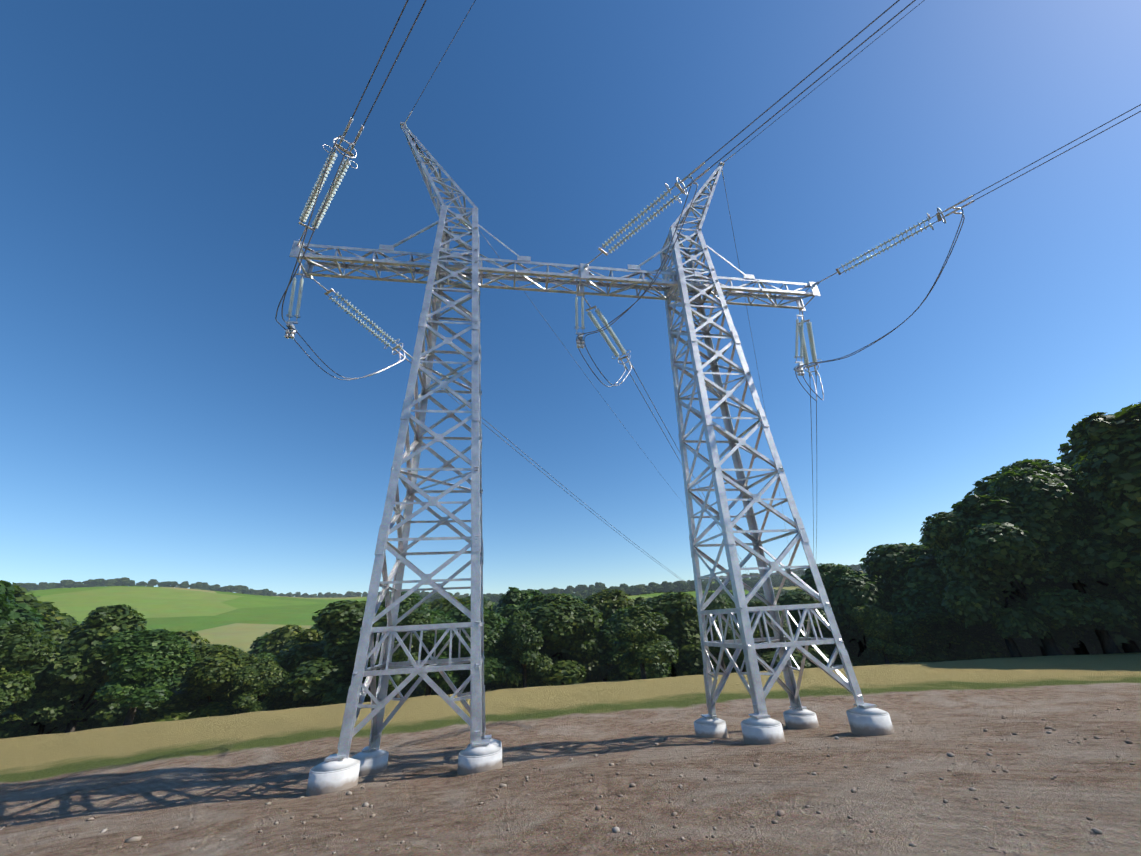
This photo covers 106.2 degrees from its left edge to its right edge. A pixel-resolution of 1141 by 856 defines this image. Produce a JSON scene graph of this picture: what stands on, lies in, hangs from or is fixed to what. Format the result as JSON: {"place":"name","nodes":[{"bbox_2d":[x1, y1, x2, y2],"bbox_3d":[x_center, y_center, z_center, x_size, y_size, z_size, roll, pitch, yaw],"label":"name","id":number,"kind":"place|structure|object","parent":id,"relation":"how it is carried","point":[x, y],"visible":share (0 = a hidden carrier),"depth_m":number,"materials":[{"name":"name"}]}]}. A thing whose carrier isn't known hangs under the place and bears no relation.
{"place":"outdoors","nodes":[
{"label":"outdoors","id":0,"kind":"place"},
{"bbox_2d":[0,571,1140,855],"bbox_3d":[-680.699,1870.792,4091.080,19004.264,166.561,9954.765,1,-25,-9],"label":"ground","id":1,"kind":"structure","parent":0,"point":[122,777],"depth_m":11.23,"materials":[{"name":"soil"}]},
{"bbox_2d":[0,592,17,627],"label":"tree","id":2,"kind":"object","parent":1,"relation":"on","point":[5,610],"visible":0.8,"depth_m":37.44,"materials":[{"name":"green plant"}]},
{"bbox_2d":[0,581,44,719],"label":"tree","id":3,"kind":"object","parent":1,"relation":"on","point":[23,612],"visible":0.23,"depth_m":39.32,"materials":[{"name":"green plant"}]},
{"bbox_2d":[23,583,36,590],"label":"tree","id":4,"kind":"object","parent":1,"relation":"on","point":[30,586],"visible":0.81,"depth_m":579.05,"materials":[{"name":"green plant"}]},
{"bbox_2d":[0,621,61,714],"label":"tree","id":5,"kind":"object","parent":1,"relation":"on","point":[23,645],"visible":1,"depth_m":29.45,"materials":[{"name":"green plant"}]},
{"bbox_2d":[0,580,72,632],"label":"tree","id":6,"kind":"object","parent":1,"relation":"on","point":[49,614],"visible":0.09,"depth_m":52.62,"materials":[{"name":"green plant"}]},
{"bbox_2d":[2,630,70,733],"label":"tree","id":7,"kind":"object","parent":1,"relation":"on","point":[58,637],"visible":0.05,"depth_m":43.77,"materials":[{"name":"green plant"}]},
{"bbox_2d":[33,582,48,590],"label":"tree","id":8,"kind":"object","parent":1,"relation":"on","point":[42,586],"visible":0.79,"depth_m":584.60,"materials":[{"name":"green plant"}]},
{"bbox_2d":[0,643,97,738],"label":"tree","id":9,"kind":"object","parent":1,"relation":"on","point":[47,711],"visible":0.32,"depth_m":34.26,"materials":[{"name":"green plant"}]},
{"bbox_2d":[46,582,55,588],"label":"tree","id":10,"kind":"object","parent":1,"relation":"on","point":[52,585],"visible":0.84,"depth_m":592.74,"materials":[{"name":"green plant"}]},
{"bbox_2d":[39,601,77,628],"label":"tree","id":11,"kind":"object","parent":1,"relation":"on","point":[72,620],"visible":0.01,"depth_m":58.87,"materials":[{"name":"green plant"}]},
{"bbox_2d":[58,580,74,587],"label":"tree","id":12,"kind":"object","parent":1,"relation":"on","point":[66,583],"visible":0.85,"depth_m":599.15,"materials":[{"name":"green plant"}]},
{"bbox_2d":[43,624,90,732],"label":"tree","id":13,"kind":"object","parent":1,"relation":"on","point":[71,627],"depth_m":52.02,"materials":[{"name":"green plant"}]},
{"bbox_2d":[70,582,87,587],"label":"tree","id":14,"kind":"object","parent":1,"relation":"on","point":[77,584],"visible":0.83,"depth_m":603.11,"materials":[{"name":"green plant"}]},
{"bbox_2d":[22,604,147,732],"bbox_3d":[-40.838,21.901,37.194,7.840,12.186,8.502,20,-33,-41],"label":"tree","id":15,"kind":"object","parent":1,"relation":"on","point":[79,671],"visible":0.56,"depth_m":35.93,"materials":[{"name":"green plant"}]},
{"bbox_2d":[82,579,94,586],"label":"tree","id":16,"kind":"object","parent":1,"relation":"on","point":[89,581],"visible":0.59,"depth_m":615.13,"materials":[{"name":"green plant"}]},
{"bbox_2d":[87,579,104,586],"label":"tree","id":17,"kind":"object","parent":1,"relation":"on","point":[98,583],"visible":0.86,"depth_m":619.88,"materials":[{"name":"green plant"}]},
{"bbox_2d":[102,579,116,586],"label":"tree","id":18,"kind":"object","parent":1,"relation":"on","point":[109,582],"visible":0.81,"depth_m":625.99,"materials":[{"name":"green plant"}]},
{"bbox_2d":[50,671,180,733],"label":"tree","id":19,"kind":"object","parent":1,"relation":"on","point":[169,683],"visible":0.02,"depth_m":44.69,"materials":[{"name":"green plant"}]},
{"bbox_2d":[118,577,129,585],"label":"tree","id":20,"kind":"object","parent":1,"relation":"on","point":[125,580],"visible":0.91,"depth_m":637.06,"materials":[{"name":"green plant"}]},
{"bbox_2d":[123,580,134,585],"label":"tree","id":21,"kind":"object","parent":1,"relation":"on","point":[132,582],"visible":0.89,"depth_m":640.57,"materials":[{"name":"green plant"}]},
{"bbox_2d":[135,581,146,585],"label":"tree","id":22,"kind":"object","parent":1,"relation":"on","point":[142,583],"visible":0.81,"depth_m":652.67,"materials":[{"name":"green plant"}]},
{"bbox_2d":[94,629,195,725],"bbox_3d":[-33.169,19.432,33.164,5.932,7.041,6.696,9,-27,-25],"label":"tree","id":23,"kind":"object","parent":1,"relation":"on","point":[141,660],"visible":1,"depth_m":32.10,"materials":[{"name":"green plant"}]},
{"bbox_2d":[145,579,159,586],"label":"tree","id":24,"kind":"object","parent":1,"relation":"on","point":[153,582],"visible":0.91,"depth_m":649.59,"materials":[{"name":"green plant"}]},
{"bbox_2d":[162,581,173,586],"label":"tree","id":25,"kind":"object","parent":1,"relation":"on","point":[167,584],"visible":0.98,"depth_m":659.40,"materials":[{"name":"green plant"}]},
{"bbox_2d":[178,581,188,587],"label":"tree","id":26,"kind":"object","parent":1,"relation":"on","point":[184,584],"visible":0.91,"depth_m":682.78,"materials":[{"name":"green plant"}]},
{"bbox_2d":[174,630,209,646],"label":"tree","id":27,"kind":"object","parent":1,"relation":"on","point":[190,636],"visible":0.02,"depth_m":65.12,"materials":[{"name":"green plant"}]},
{"bbox_2d":[192,582,202,589],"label":"tree","id":28,"kind":"object","parent":1,"relation":"on","point":[197,585],"visible":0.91,"depth_m":680.87,"materials":[{"name":"green plant"}]},
{"bbox_2d":[141,644,258,722],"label":"tree","id":29,"kind":"object","parent":1,"relation":"on","point":[210,689],"visible":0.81,"depth_m":36.78,"materials":[{"name":"green plant"}]},
{"bbox_2d":[173,668,233,714],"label":"tree","id":30,"kind":"object","parent":1,"relation":"on","point":[181,674],"visible":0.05,"depth_m":46.76,"materials":[{"name":"green plant"}]},
{"bbox_2d":[202,582,209,589],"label":"tree","id":31,"kind":"object","parent":1,"relation":"on","point":[205,585],"visible":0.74,"depth_m":691.31,"materials":[{"name":"green plant"}]},
{"bbox_2d":[221,586,229,591],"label":"tree","id":32,"kind":"object","parent":1,"relation":"on","point":[225,588],"visible":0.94,"depth_m":699.57,"materials":[{"name":"green plant"}]},
{"bbox_2d":[230,585,242,593],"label":"tree","id":33,"kind":"object","parent":1,"relation":"on","point":[237,588],"visible":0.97,"depth_m":710.44,"materials":[{"name":"green plant"}]},
{"bbox_2d":[241,586,248,593],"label":"tree","id":34,"kind":"object","parent":1,"relation":"on","point":[245,589],"visible":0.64,"depth_m":727.10,"materials":[{"name":"green plant"}]},
{"bbox_2d":[229,652,275,713],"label":"tree","id":35,"kind":"object","parent":1,"relation":"on","point":[260,655],"visible":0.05,"depth_m":49.21,"materials":[{"name":"green plant"}]},
{"bbox_2d":[230,657,288,712],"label":"tree","id":36,"kind":"object","parent":1,"relation":"on","point":[260,681],"visible":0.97,"depth_m":36.72,"materials":[{"name":"green plant"}]},
{"bbox_2d":[247,627,280,653],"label":"tree","id":37,"kind":"object","parent":1,"relation":"on","point":[256,646],"visible":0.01,"depth_m":68.62,"materials":[{"name":"green plant"}]},
{"bbox_2d":[259,624,305,655],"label":"tree","id":38,"kind":"object","parent":1,"relation":"on","point":[277,641],"visible":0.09,"depth_m":59.99,"materials":[{"name":"green plant"}]},
{"bbox_2d":[241,629,329,712],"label":"tree","id":39,"kind":"object","parent":1,"relation":"on","point":[306,646],"visible":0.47,"depth_m":42.35,"materials":[{"name":"green plant"}]},
{"bbox_2d":[283,600,405,705],"bbox_3d":[-20.706,22.510,41.539,10.216,10.970,10.730,2,-25,-11],"label":"tree","id":40,"kind":"object","parent":1,"relation":"on","point":[323,677],"visible":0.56,"depth_m":39.67,"materials":[{"name":"green plant"}]},
{"bbox_2d":[346,591,427,680],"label":"tree","id":41,"kind":"object","parent":1,"relation":"on","point":[409,602],"visible":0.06,"depth_m":50.01,"materials":[{"name":"green plant"}]},
{"bbox_2d":[369,684,425,701],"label":"tree","id":42,"kind":"object","parent":1,"relation":"on","point":[419,690],"visible":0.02,"depth_m":52.35,"materials":[{"name":"green plant"}]},
{"bbox_2d":[367,610,433,697],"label":"tree","id":43,"kind":"object","parent":1,"relation":"on","point":[416,617],"visible":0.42,"depth_m":37.52,"materials":[{"name":"green plant"}]},
{"bbox_2d":[392,609,458,695],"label":"tree","id":44,"kind":"object","parent":1,"relation":"on","point":[439,680],"visible":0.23,"depth_m":40.20,"materials":[{"name":"green plant"}]},
{"bbox_2d":[427,597,446,609],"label":"tree","id":45,"kind":"object","parent":1,"relation":"on","point":[435,603],"visible":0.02,"depth_m":73.14,"materials":[{"name":"green plant"}]},
{"bbox_2d":[420,596,494,694],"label":"tree","id":46,"kind":"object","parent":1,"relation":"on","point":[487,604],"visible":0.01,"depth_m":63.44,"materials":[{"name":"green plant"}]},
{"bbox_2d":[437,597,497,674],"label":"tree","id":47,"kind":"object","parent":1,"relation":"on","point":[446,606],"visible":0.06,"depth_m":62.22,"materials":[{"name":"green plant"}]},
{"bbox_2d":[446,604,507,692],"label":"tree","id":48,"kind":"object","parent":1,"relation":"on","point":[457,615],"visible":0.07,"depth_m":52.14,"materials":[{"name":"green plant"}]},
{"bbox_2d":[451,611,519,689],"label":"tree","id":49,"kind":"object","parent":1,"relation":"on","point":[499,666],"visible":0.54,"depth_m":42.05,"materials":[{"name":"green plant"}]},
{"bbox_2d":[494,587,556,685],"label":"tree","id":50,"kind":"object","parent":1,"relation":"on","point":[512,601],"visible":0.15,"depth_m":61.66,"materials":[{"name":"green plant"}]},
{"bbox_2d":[503,612,552,687],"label":"tree","id":51,"kind":"object","parent":1,"relation":"on","point":[523,642],"visible":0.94,"depth_m":42.11,"materials":[{"name":"green plant"}]},
{"bbox_2d":[525,589,541,596],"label":"tree","id":52,"kind":"object","parent":1,"relation":"on","point":[536,592],"depth_m":75.17,"materials":[{"name":"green plant"}]},
{"bbox_2d":[496,611,577,689],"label":"tree","id":53,"kind":"object","parent":1,"relation":"on","point":[504,684],"depth_m":52.24,"materials":[{"name":"green plant"}]},
{"bbox_2d":[509,593,607,687],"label":"tree","id":54,"kind":"object","parent":1,"relation":"on","point":[565,623],"visible":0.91,"depth_m":44.96,"materials":[{"name":"green plant"}]},
{"bbox_2d":[0,708,1135,855],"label":"stones","id":55,"kind":"object","parent":1,"relation":"on","point":[616,829],"visible":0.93,"depth_m":8.28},
{"bbox_2d":[565,586,574,592],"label":"tree","id":56,"kind":"object","parent":1,"relation":"on","point":[570,589],"visible":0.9,"depth_m":680.32,"materials":[{"name":"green plant"}]},
{"bbox_2d":[562,593,583,601],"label":"tree","id":57,"kind":"object","parent":1,"relation":"on","point":[576,597],"depth_m":83.79,"materials":[{"name":"green plant"}]},
{"bbox_2d":[579,590,587,598],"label":"tree","id":58,"kind":"object","parent":1,"relation":"on","point":[583,593],"visible":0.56,"depth_m":531.36,"materials":[{"name":"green plant"}]},
{"bbox_2d":[595,582,604,587],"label":"tree","id":59,"kind":"object","parent":1,"relation":"on","point":[598,585],"visible":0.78,"depth_m":643.07,"materials":[{"name":"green plant"}]},
{"bbox_2d":[306,707,894,795],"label":"concrete footings","id":60,"kind":"object","parent":1,"relation":"on","point":[326,777],"visible":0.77,"depth_m":13.51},
{"bbox_2d":[284,112,973,760],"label":"transmission tower","id":61,"kind":"structure","parent":60,"relation":"on","point":[386,668],"depth_m":18.58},
{"bbox_2d":[576,589,651,682],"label":"tree","id":62,"kind":"object","parent":1,"relation":"on","point":[608,603],"visible":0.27,"depth_m":56.11,"materials":[{"name":"green plant"}]},
{"bbox_2d":[625,588,634,594],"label":"tree","id":63,"kind":"object","parent":1,"relation":"on","point":[628,591],"visible":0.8,"depth_m":528.93,"materials":[{"name":"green plant"}]},
{"bbox_2d":[595,607,670,680],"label":"tree","id":64,"kind":"object","parent":1,"relation":"on","point":[610,656],"visible":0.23,"depth_m":45.34,"materials":[{"name":"green plant"}]},
{"bbox_2d":[630,585,639,594],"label":"tree","id":65,"kind":"object","parent":1,"relation":"on","point":[632,587],"visible":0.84,"depth_m":530.74,"materials":[{"name":"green plant"}]},
{"bbox_2d":[633,596,646,605],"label":"tree","id":66,"kind":"object","parent":1,"relation":"on","point":[639,600],"visible":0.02,"depth_m":70.60,"materials":[{"name":"green plant"}]},
{"bbox_2d":[636,584,646,594],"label":"tree","id":67,"kind":"object","parent":1,"relation":"on","point":[641,588],"visible":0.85,"depth_m":531.24,"materials":[{"name":"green plant"}]},
{"bbox_2d":[611,603,679,678],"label":"tree","id":68,"kind":"object","parent":1,"relation":"on","point":[636,628],"visible":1,"depth_m":39.04,"materials":[{"name":"green plant"}]},
{"bbox_2d":[645,587,653,593],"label":"tree","id":69,"kind":"object","parent":1,"relation":"on","point":[649,590],"visible":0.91,"depth_m":535.68,"materials":[{"name":"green plant"}]},
{"bbox_2d":[648,582,659,591],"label":"tree","id":70,"kind":"object","parent":1,"relation":"on","point":[654,586],"visible":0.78,"depth_m":543.65,"materials":[{"name":"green plant"}]},
{"bbox_2d":[664,582,677,591],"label":"tree","id":71,"kind":"object","parent":1,"relation":"on","point":[670,586],"visible":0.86,"depth_m":542.39,"materials":[{"name":"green plant"}]},
{"bbox_2d":[674,581,689,591],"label":"tree","id":72,"kind":"object","parent":1,"relation":"on","point":[683,586],"visible":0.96,"depth_m":543.99,"materials":[{"name":"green plant"}]},
{"bbox_2d":[641,592,728,676],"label":"tree","id":73,"kind":"object","parent":1,"relation":"on","point":[678,610],"visible":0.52,"depth_m":48.86,"materials":[{"name":"green plant"}]},
{"bbox_2d":[275,0,1140,596],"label":"portal tower conductors","id":74,"kind":"object","parent":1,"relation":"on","point":[673,236],"visible":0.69,"depth_m":19.03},
{"bbox_2d":[695,591,735,624],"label":"tree","id":75,"kind":"object","parent":1,"relation":"on","point":[719,602],"visible":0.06,"depth_m":59.58,"materials":[{"name":"green plant"}]},
{"bbox_2d":[701,616,738,672],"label":"tree","id":76,"kind":"object","parent":1,"relation":"on","point":[715,652],"visible":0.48,"depth_m":42.18,"materials":[{"name":"green plant"}]},
{"bbox_2d":[724,648,745,672],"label":"tree","id":77,"kind":"object","parent":1,"relation":"on","point":[739,660],"visible":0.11,"depth_m":45.30,"materials":[{"name":"green plant"}]},
{"bbox_2d":[722,593,754,606],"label":"tree","id":78,"kind":"object","parent":1,"relation":"on","point":[730,602],"visible":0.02,"depth_m":74.33,"materials":[{"name":"green plant"}]},
{"bbox_2d":[744,580,754,587],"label":"tree","id":79,"kind":"object","parent":1,"relation":"on","point":[749,583],"visible":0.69,"depth_m":551.47,"materials":[{"name":"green plant"}]},
{"bbox_2d":[745,649,773,670],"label":"tree","id":80,"kind":"object","parent":1,"relation":"on","point":[761,668],"visible":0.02,"depth_m":51.25,"materials":[{"name":"green plant"}]},
{"bbox_2d":[734,601,806,668],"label":"tree","id":81,"kind":"object","parent":1,"relation":"on","point":[767,655],"visible":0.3,"depth_m":44.22,"materials":[{"name":"green plant"}]},
{"bbox_2d":[779,578,790,586],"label":"tree","id":82,"kind":"object","parent":1,"relation":"on","point":[786,582],"visible":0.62,"depth_m":645.28,"materials":[{"name":"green plant"}]},
{"bbox_2d":[756,591,828,668],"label":"tree","id":83,"kind":"object","parent":1,"relation":"on","point":[795,598],"visible":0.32,"depth_m":48.95,"materials":[{"name":"green plant"}]},
{"bbox_2d":[802,627,832,658],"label":"tree","id":84,"kind":"object","parent":1,"relation":"on","point":[825,635],"visible":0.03,"depth_m":52.93,"materials":[{"name":"green plant"}]},
{"bbox_2d":[800,563,894,666],"bbox_3d":[36.070,25.826,54.579,11.324,17.006,10.782,9,-27,-24],"label":"tree","id":85,"kind":"object","parent":1,"relation":"on","point":[848,589],"visible":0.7,"depth_m":53.38,"materials":[{"name":"green plant"}]},
{"bbox_2d":[850,605,903,663],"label":"tree","id":86,"kind":"object","parent":1,"relation":"on","point":[874,624],"visible":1,"depth_m":42.62,"materials":[{"name":"green plant"}]},
{"bbox_2d":[878,611,915,662],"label":"tree","id":87,"kind":"object","parent":1,"relation":"on","point":[904,623],"visible":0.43,"depth_m":42.79,"materials":[{"name":"green plant"}]},
{"bbox_2d":[888,622,936,662],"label":"tree","id":88,"kind":"object","parent":1,"relation":"on","point":[920,637],"visible":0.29,"depth_m":45.88,"materials":[{"name":"green plant"}]},
{"bbox_2d":[885,582,973,660],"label":"tree","id":89,"kind":"object","parent":1,"relation":"on","point":[921,604],"visible":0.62,"depth_m":46.74,"materials":[{"name":"green plant"}]},
{"bbox_2d":[859,543,1009,661],"bbox_3d":[44.040,22.907,52.195,13.728,17.948,13.071,8,-27,-23],"label":"tree","id":90,"kind":"object","parent":1,"relation":"on","point":[902,566],"visible":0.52,"depth_m":51.09,"materials":[{"name":"green plant"}]},
{"bbox_2d":[919,511,1068,656],"bbox_3d":[42.788,15.926,43.726,9.661,15.285,10.146,-16,-28,26],"label":"tree","id":91,"kind":"object","parent":1,"relation":"on","point":[970,599],"visible":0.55,"depth_m":41.93,"materials":[{"name":"green plant"}]},
{"bbox_2d":[931,501,1082,655],"bbox_3d":[49.299,17.602,48.596,12.762,19.376,12.508,1,-25,-9],"label":"tree","id":92,"kind":"object","parent":1,"relation":"on","point":[1072,637],"visible":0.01,"depth_m":42.17,"materials":[{"name":"green plant"}]},
{"bbox_2d":[947,494,1137,655],"bbox_3d":[44.573,14.177,42.257,11.287,16.139,10.408,-6,-25,5],"label":"tree","id":93,"kind":"object","parent":1,"relation":"on","point":[1001,539],"visible":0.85,"depth_m":40.31,"materials":[{"name":"green plant"}]},
{"bbox_2d":[1010,631,1080,657],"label":"tree","id":94,"kind":"object","parent":1,"relation":"on","point":[1022,650],"depth_m":54.08,"materials":[{"name":"green plant"}]},
{"bbox_2d":[1019,637,1073,656],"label":"tree","id":95,"kind":"object","parent":1,"relation":"on","point":[1068,651],"visible":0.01,"depth_m":53.34,"materials":[{"name":"green plant"}]},
{"bbox_2d":[964,474,1140,647],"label":"tree","id":96,"kind":"object","parent":1,"relation":"on","point":[1121,635],"visible":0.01,"depth_m":41.50,"materials":[{"name":"green plant"}]},
{"bbox_2d":[986,467,1140,653],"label":"tree","id":97,"kind":"object","parent":1,"relation":"on","point":[1057,506],"visible":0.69,"depth_m":41.20,"materials":[{"name":"green plant"}]},
{"bbox_2d":[991,458,1140,652],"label":"tree","id":98,"kind":"object","parent":1,"relation":"on","point":[1065,474],"visible":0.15,"depth_m":46.73,"materials":[{"name":"green plant"}]},
{"bbox_2d":[1072,641,1099,654],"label":"tree","id":99,"kind":"object","parent":1,"relation":"on","point":[1090,649],"visible":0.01,"depth_m":51.16,"materials":[{"name":"green plant"}]},
{"bbox_2d":[1056,402,1140,465],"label":"tree","id":100,"kind":"object","parent":1,"relation":"on","point":[1065,448],"visible":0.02,"depth_m":52.81,"materials":[{"name":"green plant"}]},
{"bbox_2d":[1066,404,1140,588],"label":"tree","id":101,"kind":"object","parent":1,"relation":"on","point":[1114,484],"visible":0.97,"depth_m":38.51,"materials":[{"name":"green plant"}]},
{"bbox_2d":[1073,640,1140,654],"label":"tree","id":102,"kind":"object","parent":1,"relation":"on","point":[1082,649],"depth_m":46.60,"materials":[{"name":"green plant"}]},
{"bbox_2d":[0,0,1140,596],"label":"sky","id":103,"kind":"structure","parent":0,"point":[161,161],"materials":[{"name":"blue"}]},
{"bbox_2d":[288,150,933,364],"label":"portal tower insulators","id":104,"kind":"object","parent":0,"point":[310,202],"visible":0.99,"depth_m":21.81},
{"bbox_2d":[339,135,960,393],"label":"portal tower jumper terminals","id":105,"kind":"object","parent":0,"point":[353,143],"visible":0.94,"depth_m":25.41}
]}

